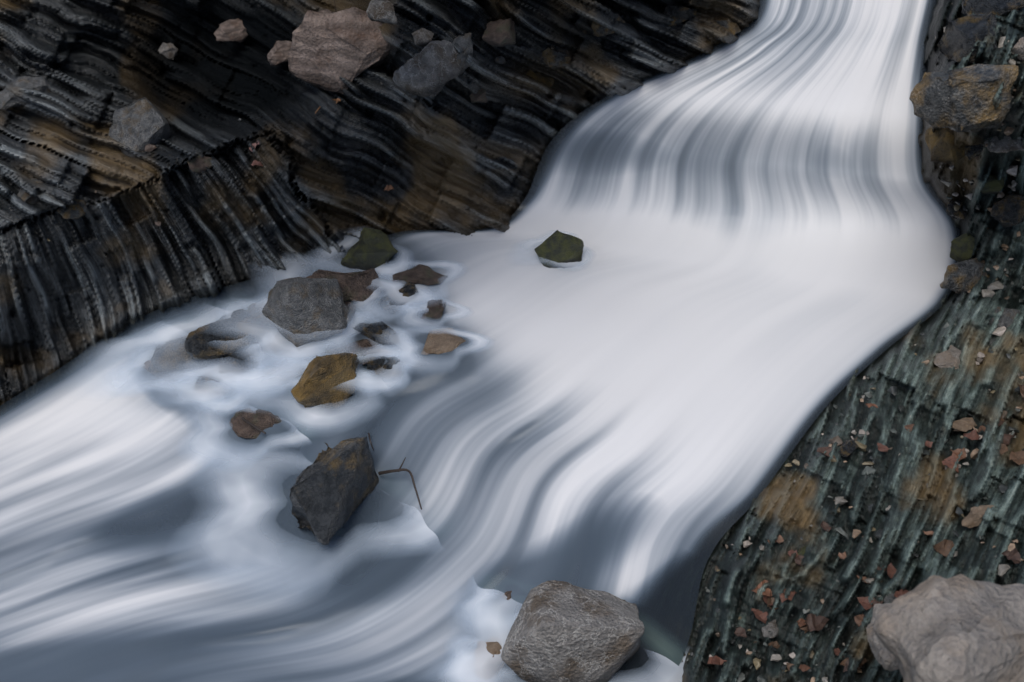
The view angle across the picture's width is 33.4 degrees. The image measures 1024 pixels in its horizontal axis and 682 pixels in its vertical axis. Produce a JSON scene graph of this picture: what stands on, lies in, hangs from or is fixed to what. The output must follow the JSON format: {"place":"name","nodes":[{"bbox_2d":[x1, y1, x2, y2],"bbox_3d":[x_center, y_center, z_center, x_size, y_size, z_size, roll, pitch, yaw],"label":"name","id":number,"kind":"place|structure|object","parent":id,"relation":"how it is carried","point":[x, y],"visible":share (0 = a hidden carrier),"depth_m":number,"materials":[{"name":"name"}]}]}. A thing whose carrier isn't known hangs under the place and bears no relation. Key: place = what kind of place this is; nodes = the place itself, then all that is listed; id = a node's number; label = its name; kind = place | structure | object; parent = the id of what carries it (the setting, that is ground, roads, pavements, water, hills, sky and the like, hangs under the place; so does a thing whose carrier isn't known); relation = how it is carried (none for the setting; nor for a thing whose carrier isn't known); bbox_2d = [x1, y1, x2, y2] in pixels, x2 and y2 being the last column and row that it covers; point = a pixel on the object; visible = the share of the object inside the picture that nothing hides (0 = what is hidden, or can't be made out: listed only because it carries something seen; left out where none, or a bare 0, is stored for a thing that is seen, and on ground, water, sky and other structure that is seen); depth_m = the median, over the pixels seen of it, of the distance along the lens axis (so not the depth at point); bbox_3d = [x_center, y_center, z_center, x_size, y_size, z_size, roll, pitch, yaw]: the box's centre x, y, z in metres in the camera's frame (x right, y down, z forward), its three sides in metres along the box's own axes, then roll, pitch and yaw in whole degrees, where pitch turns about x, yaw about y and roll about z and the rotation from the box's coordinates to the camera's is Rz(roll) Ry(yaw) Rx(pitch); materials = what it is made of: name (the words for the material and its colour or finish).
{"place":"outdoors","nodes":[
{"label":"outdoors","id":0,"kind":"place"},
{"bbox_2d":[345,302,355,318],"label":"stream stone","id":1,"kind":"object","parent":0,"point":[351,306],"visible":0.41,"depth_m":3.61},
{"bbox_2d":[0,0,960,681],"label":"stream water","id":2,"kind":"structure","parent":0,"point":[760,224],"depth_m":3.50,"materials":[{"name":"water"}]},
{"bbox_2d":[140,360,185,382],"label":"stream rock","id":3,"kind":"object","parent":2,"relation":"in","point":[171,377],"visible":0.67,"depth_m":3.65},
{"bbox_2d":[148,334,216,372],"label":"rock","id":4,"kind":"object","parent":2,"relation":"in","point":[171,355],"visible":0.52,"depth_m":3.64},
{"bbox_2d":[194,370,235,391],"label":"stream rock","id":5,"kind":"object","parent":2,"relation":"in","point":[210,377],"visible":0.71,"depth_m":3.59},
{"bbox_2d":[184,309,265,359],"bbox_3d":[-0.586,-0.010,3.646,0.230,0.100,0.130,-13,42,-15],"label":"rock","id":6,"kind":"object","parent":2,"relation":"in","point":[224,335],"visible":0.57,"depth_m":3.60,"materials":[{"name":"grey stone"}]},
{"bbox_2d":[219,347,257,372],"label":"stream rock","id":7,"kind":"object","parent":2,"relation":"on","point":[244,359],"visible":0.81,"depth_m":3.60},
{"bbox_2d":[229,408,281,438],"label":"rock","id":8,"kind":"object","parent":2,"relation":"on","point":[261,419],"visible":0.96,"depth_m":3.53,"materials":[{"name":"brown stone"}]},
{"bbox_2d":[260,360,304,380],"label":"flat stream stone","id":9,"kind":"object","parent":2,"relation":"on","point":[299,370],"visible":0.67,"depth_m":3.58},
{"bbox_2d":[272,331,293,357],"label":"stream rock","id":10,"kind":"object","parent":2,"relation":"on","point":[280,353],"visible":0.3,"depth_m":3.60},
{"bbox_2d":[262,277,351,346],"bbox_3d":[-0.427,-0.063,3.571,0.180,0.175,0.144,-13,52,-15],"label":"boulder","id":11,"kind":"object","parent":2,"relation":"on","point":[300,311],"visible":1,"depth_m":3.54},
{"bbox_2d":[291,353,358,408],"bbox_3d":[-0.376,0.079,3.497,0.094,0.118,0.180,26,46,27],"label":"rock","id":12,"kind":"object","parent":2,"relation":"on","point":[326,381],"visible":1,"depth_m":3.47,"materials":[{"name":"brown stone"}]},
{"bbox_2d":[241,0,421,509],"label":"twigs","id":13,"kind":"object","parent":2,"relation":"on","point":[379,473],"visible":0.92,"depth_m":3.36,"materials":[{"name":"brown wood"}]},
{"bbox_2d":[289,436,378,544],"bbox_3d":[-0.346,0.286,3.327,0.146,0.197,0.237,37,64,9],"label":"stream rock","id":14,"kind":"object","parent":2,"relation":"on","point":[331,489],"visible":0.96,"depth_m":3.26,"materials":[{"name":"grey stone"}]},
{"bbox_2d":[324,338,387,364],"bbox_3d":[-0.314,0.022,3.561,0.142,0.032,0.068,-18,43,-21],"label":"stream slab","id":15,"kind":"object","parent":2,"relation":"on","point":[364,350],"depth_m":3.56,"materials":[{"name":"white liquid"}]},
{"bbox_2d":[341,227,397,273],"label":"mossy rock","id":16,"kind":"object","parent":2,"relation":"on","point":[372,248],"visible":0.92,"depth_m":3.67,"materials":[{"name":"green stone"}]},
{"bbox_2d":[352,321,399,345],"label":"stream rock","id":17,"kind":"object","parent":2,"relation":"in","point":[382,333],"visible":1,"depth_m":3.56,"materials":[{"name":"grey stone"}]},
{"bbox_2d":[367,355,403,378],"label":"stream rock","id":18,"kind":"object","parent":2,"relation":"on","point":[379,366],"visible":1,"depth_m":3.53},
{"bbox_2d":[378,282,417,312],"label":"stream rock","id":19,"kind":"object","parent":2,"relation":"on","point":[389,303],"visible":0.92,"depth_m":3.61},
{"bbox_2d":[127,240,671,681],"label":"foam skirts","id":20,"kind":"object","parent":2,"relation":"on","point":[246,501],"visible":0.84,"depth_m":3.51,"materials":[{"name":"white liquid"}]},
{"bbox_2d":[244,303,277,330],"bbox_3d":[-0.530,-0.049,3.647,0.100,0.045,0.071,6,40,8],"label":"foam","id":21,"kind":"object","parent":20,"relation":"on","point":[263,322],"visible":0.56,"depth_m":3.63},
{"bbox_2d":[306,268,385,301],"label":"rock","id":22,"kind":"object","parent":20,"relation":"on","point":[362,286],"depth_m":3.63,"materials":[{"name":"brown stone"}]},
{"bbox_2d":[392,264,447,284],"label":"rock","id":23,"kind":"object","parent":2,"relation":"on","point":[422,274],"depth_m":3.65,"materials":[{"name":"brown stone"}]},
{"bbox_2d":[421,298,445,319],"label":"stream rock","id":24,"kind":"object","parent":2,"relation":"on","point":[435,309],"visible":1,"depth_m":3.59,"materials":[{"name":"brown stone"}]},
{"bbox_2d":[421,328,464,354],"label":"rock","id":25,"kind":"object","parent":2,"relation":"on","point":[441,341],"visible":1,"depth_m":3.55,"materials":[{"name":"brown stone"}]},
{"bbox_2d":[475,639,504,681],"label":"rock","id":26,"kind":"object","parent":2,"relation":"in","point":[495,665],"visible":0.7,"depth_m":3.06,"materials":[{"name":"brown stone"}]},
{"bbox_2d":[502,591,511,600],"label":"rock","id":27,"kind":"object","parent":2,"relation":"in","point":[506,595],"visible":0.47,"depth_m":3.16,"materials":[{"name":"brown stone"}]},
{"bbox_2d":[534,230,583,267],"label":"rock","id":28,"kind":"object","parent":2,"relation":"on","point":[555,248],"visible":0.96,"depth_m":3.66,"materials":[{"name":"green stone"}]},
{"bbox_2d":[501,580,644,681],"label":"boulder","id":29,"kind":"object","parent":2,"relation":"on","point":[562,631],"visible":1,"depth_m":2.96,"materials":[{"name":"grey stone"}]},
{"bbox_2d":[0,0,1023,681],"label":"rocky bank","id":30,"kind":"structure","parent":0,"point":[116,260],"depth_m":3.62,"materials":[{"name":"stone"}]},
{"bbox_2d":[0,76,50,109],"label":"ledge rock","id":31,"kind":"object","parent":30,"relation":"on","point":[8,99],"visible":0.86,"depth_m":3.79,"materials":[{"name":"grey stone"}]},
{"bbox_2d":[9,178,43,210],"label":"ledge rock","id":32,"kind":"object","parent":30,"relation":"on","point":[22,194],"visible":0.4,"depth_m":3.57,"materials":[{"name":"stone"}]},
{"bbox_2d":[57,199,85,219],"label":"ledge rock","id":33,"kind":"object","parent":30,"relation":"on","point":[74,213],"visible":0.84,"depth_m":3.57,"materials":[{"name":"brown stone"}]},
{"bbox_2d":[108,97,170,156],"bbox_3d":[-0.812,-0.466,3.757,0.122,0.125,0.146,28,48,30],"label":"hollow rock","id":34,"kind":"object","parent":30,"relation":"on","point":[138,125],"visible":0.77,"depth_m":3.73,"materials":[{"name":"grey stone"}]},
{"bbox_2d":[145,144,156,151],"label":"rock","id":35,"kind":"object","parent":30,"relation":"on","point":[150,147],"visible":1,"depth_m":3.71,"materials":[{"name":"beige stone"}]},
{"bbox_2d":[158,42,177,59],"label":"ledge rock","id":36,"kind":"object","parent":30,"relation":"on","point":[169,50],"visible":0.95,"depth_m":4.14,"materials":[{"name":"grey stone"}]},
{"bbox_2d":[187,155,212,173],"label":"ledge rock","id":37,"kind":"object","parent":30,"relation":"on","point":[199,164],"visible":1,"depth_m":3.62,"materials":[{"name":"stone"}]},
{"bbox_2d":[214,18,247,42],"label":"ledge rock","id":38,"kind":"object","parent":30,"relation":"on","point":[231,30],"visible":1,"depth_m":4.08,"materials":[{"name":"grey stone"}]},
{"bbox_2d":[267,41,291,65],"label":"rock","id":39,"kind":"object","parent":30,"relation":"on","point":[277,54],"visible":0.75,"depth_m":3.91,"materials":[{"name":"brown stone"}]},
{"bbox_2d":[287,7,389,94],"bbox_3d":[-0.360,-0.644,3.730,0.265,0.169,0.170,-16,43,-18],"label":"boulder","id":40,"kind":"object","parent":30,"relation":"on","point":[327,49],"visible":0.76,"depth_m":3.69,"materials":[{"name":"grey stone"}]},
{"bbox_2d":[366,0,397,24],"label":"rock","id":41,"kind":"object","parent":30,"relation":"attached to","point":[381,11],"visible":1,"depth_m":3.46,"materials":[{"name":"grey stone"}]},
{"bbox_2d":[412,28,433,46],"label":"ledge stone","id":42,"kind":"object","parent":30,"relation":"on","point":[423,37],"visible":0.98,"depth_m":3.44,"materials":[{"name":"grey stone"}]},
{"bbox_2d":[392,40,460,96],"bbox_3d":[-0.174,-0.546,3.378,0.100,0.094,0.154,25,46,27],"label":"boulder","id":43,"kind":"object","parent":30,"relation":"on","point":[432,68],"visible":1,"depth_m":3.35,"materials":[{"name":"grey stone"}]},
{"bbox_2d":[452,33,472,75],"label":"rock","id":44,"kind":"object","parent":30,"relation":"on","point":[465,42],"depth_m":3.40,"materials":[{"name":"grey stone"}]},
{"bbox_2d":[470,88,487,102],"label":"ledge rock","id":45,"kind":"object","parent":30,"relation":"on","point":[480,96],"visible":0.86,"depth_m":3.54,"materials":[{"name":"grey stone"}]},
{"bbox_2d":[482,18,515,46],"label":"rock","id":46,"kind":"object","parent":30,"relation":"on","point":[499,32],"visible":1,"depth_m":3.41,"materials":[{"name":"stone"}]},
{"bbox_2d":[494,56,505,63],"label":"ledge stone","id":47,"kind":"object","parent":30,"relation":"on","point":[499,59],"visible":1,"depth_m":3.52,"materials":[{"name":"grey stone"}]},
{"bbox_2d":[47,5,1023,681],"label":"gravel pebbles","id":48,"kind":"object","parent":30,"relation":"on","point":[999,331],"visible":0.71,"depth_m":3.12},
{"bbox_2d":[526,70,553,86],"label":"ledge rock","id":49,"kind":"object","parent":30,"relation":"on","point":[546,80],"visible":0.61,"depth_m":3.63,"materials":[{"name":"brown stone"}]},
{"bbox_2d":[541,47,571,67],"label":"ledge rock","id":50,"kind":"object","parent":30,"relation":"on","point":[554,58],"visible":0.91,"depth_m":3.54,"materials":[{"name":"stone"}]},
{"bbox_2d":[591,10,624,36],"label":"ledge rock","id":51,"kind":"object","parent":30,"relation":"on","point":[599,30],"visible":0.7,"depth_m":3.49,"materials":[{"name":"black stone"}]},
{"bbox_2d":[249,98,1023,671],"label":"dead leaves","id":52,"kind":"object","parent":30,"relation":"on","point":[813,622],"visible":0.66,"depth_m":2.96,"materials":[{"name":"brown plant"}]},
{"bbox_2d":[663,5,696,25],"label":"ledge rock","id":53,"kind":"object","parent":30,"relation":"on","point":[679,14],"visible":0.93,"depth_m":3.61,"materials":[{"name":"black stone"}]},
{"bbox_2d":[714,19,740,42],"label":"ledge rock","id":54,"kind":"object","parent":30,"relation":"on","point":[733,28],"visible":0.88,"depth_m":3.63,"materials":[{"name":"brown stone"}]},
{"bbox_2d":[762,619,778,637],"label":"stone","id":55,"kind":"object","parent":30,"relation":"on","point":[771,626],"visible":1,"depth_m":2.96,"materials":[{"name":"grey stone"}]},
{"bbox_2d":[797,545,807,555],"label":"bank rubble","id":56,"kind":"object","parent":30,"relation":"on","point":[801,551],"visible":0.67,"depth_m":2.98,"materials":[{"name":"stone"}]},
{"bbox_2d":[838,440,857,456],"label":"bank rubble","id":57,"kind":"object","parent":30,"relation":"on","point":[847,448],"visible":1,"depth_m":3.16,"materials":[{"name":"grey stone"}]},
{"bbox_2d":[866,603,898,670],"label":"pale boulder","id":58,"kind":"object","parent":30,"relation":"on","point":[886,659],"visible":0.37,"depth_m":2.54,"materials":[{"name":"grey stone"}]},
{"bbox_2d":[884,591,896,602],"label":"pebble","id":59,"kind":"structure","parent":30,"relation":"on","point":[891,598],"depth_m":2.81,"materials":[{"name":"grey stone"}]},
{"bbox_2d":[925,126,964,164],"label":"ochre rock","id":60,"kind":"object","parent":30,"relation":"on","point":[940,143],"visible":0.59,"depth_m":3.18,"materials":[{"name":"brown stone"}]},
{"bbox_2d":[933,345,960,368],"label":"stone","id":61,"kind":"object","parent":30,"relation":"on","point":[949,357],"visible":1,"depth_m":3.32,"materials":[{"name":"grey stone"}]},
{"bbox_2d":[873,574,1023,681],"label":"pale boulder","id":62,"kind":"object","parent":30,"relation":"on","point":[956,628],"visible":1,"depth_m":2.29,"materials":[{"name":"grey stone"}]},
{"bbox_2d":[946,200,966,219],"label":"bank rubble","id":63,"kind":"object","parent":30,"relation":"on","point":[960,213],"visible":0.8,"depth_m":3.53,"materials":[{"name":"brown stone"}]},
{"bbox_2d":[909,64,1018,132],"bbox_3d":[0.789,-0.425,2.980,0.155,0.133,0.157,-26,47,-28],"label":"fallen rock","id":64,"kind":"object","parent":30,"relation":"on","point":[959,100],"visible":1,"depth_m":2.94,"materials":[{"name":"stone"}]},
{"bbox_2d":[951,418,976,431],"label":"stone","id":65,"kind":"object","parent":30,"relation":"on","point":[965,424],"visible":0.9,"depth_m":3.17,"materials":[{"name":"beige stone"}]},
{"bbox_2d":[940,258,988,291],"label":"rock","id":66,"kind":"object","parent":30,"relation":"on","point":[965,275],"depth_m":3.49,"materials":[{"name":"grey stone"}]},
{"bbox_2d":[950,233,979,261],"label":"fallen rock","id":67,"kind":"object","parent":30,"relation":"on","point":[962,247],"visible":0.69,"depth_m":3.56,"materials":[{"name":"green stone"}]},
{"bbox_2d":[937,12,997,63],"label":"fallen rock","id":68,"kind":"object","parent":30,"relation":"on","point":[960,38],"visible":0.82,"depth_m":3.05,"materials":[{"name":"grey stone"}]},
{"bbox_2d":[965,144,983,159],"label":"fallen rock","id":69,"kind":"object","parent":30,"relation":"on","point":[972,151],"visible":1,"depth_m":3.15,"materials":[{"name":"black stone"}]},
{"bbox_2d":[962,505,996,527],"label":"stone","id":70,"kind":"object","parent":30,"relation":"on","point":[972,518],"visible":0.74,"depth_m":2.88,"materials":[{"name":"beige stone"}]},
{"bbox_2d":[961,0,1023,15],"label":"waterfall rock","id":71,"kind":"object","parent":30,"relation":"on","point":[1000,7],"visible":0.72,"depth_m":3.12,"materials":[{"name":"grey stone"}]},
{"bbox_2d":[981,175,1005,193],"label":"bank rubble","id":72,"kind":"object","parent":30,"relation":"on","point":[993,185],"visible":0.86,"depth_m":3.39,"materials":[{"name":"stone"}]},
{"bbox_2d":[984,135,1023,152],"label":"rock slab","id":73,"kind":"object","parent":30,"relation":"on","point":[1006,144],"depth_m":3.14,"materials":[{"name":"grey stone"}]},
{"bbox_2d":[988,306,1022,328],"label":"bank rubble","id":74,"kind":"object","parent":30,"relation":"on","point":[1008,316],"visible":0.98,"depth_m":3.38,"materials":[{"name":"grey stone"}]},
{"bbox_2d":[991,193,1023,226],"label":"fallen rock","id":75,"kind":"object","parent":30,"relation":"on","point":[1007,210],"visible":1,"depth_m":3.43,"materials":[{"name":"stone"}]},
{"bbox_2d":[1011,37,1023,60],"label":"rock","id":76,"kind":"object","parent":30,"relation":"on","point":[1018,48],"visible":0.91,"depth_m":3.00,"materials":[{"name":"grey stone"}]}
]}

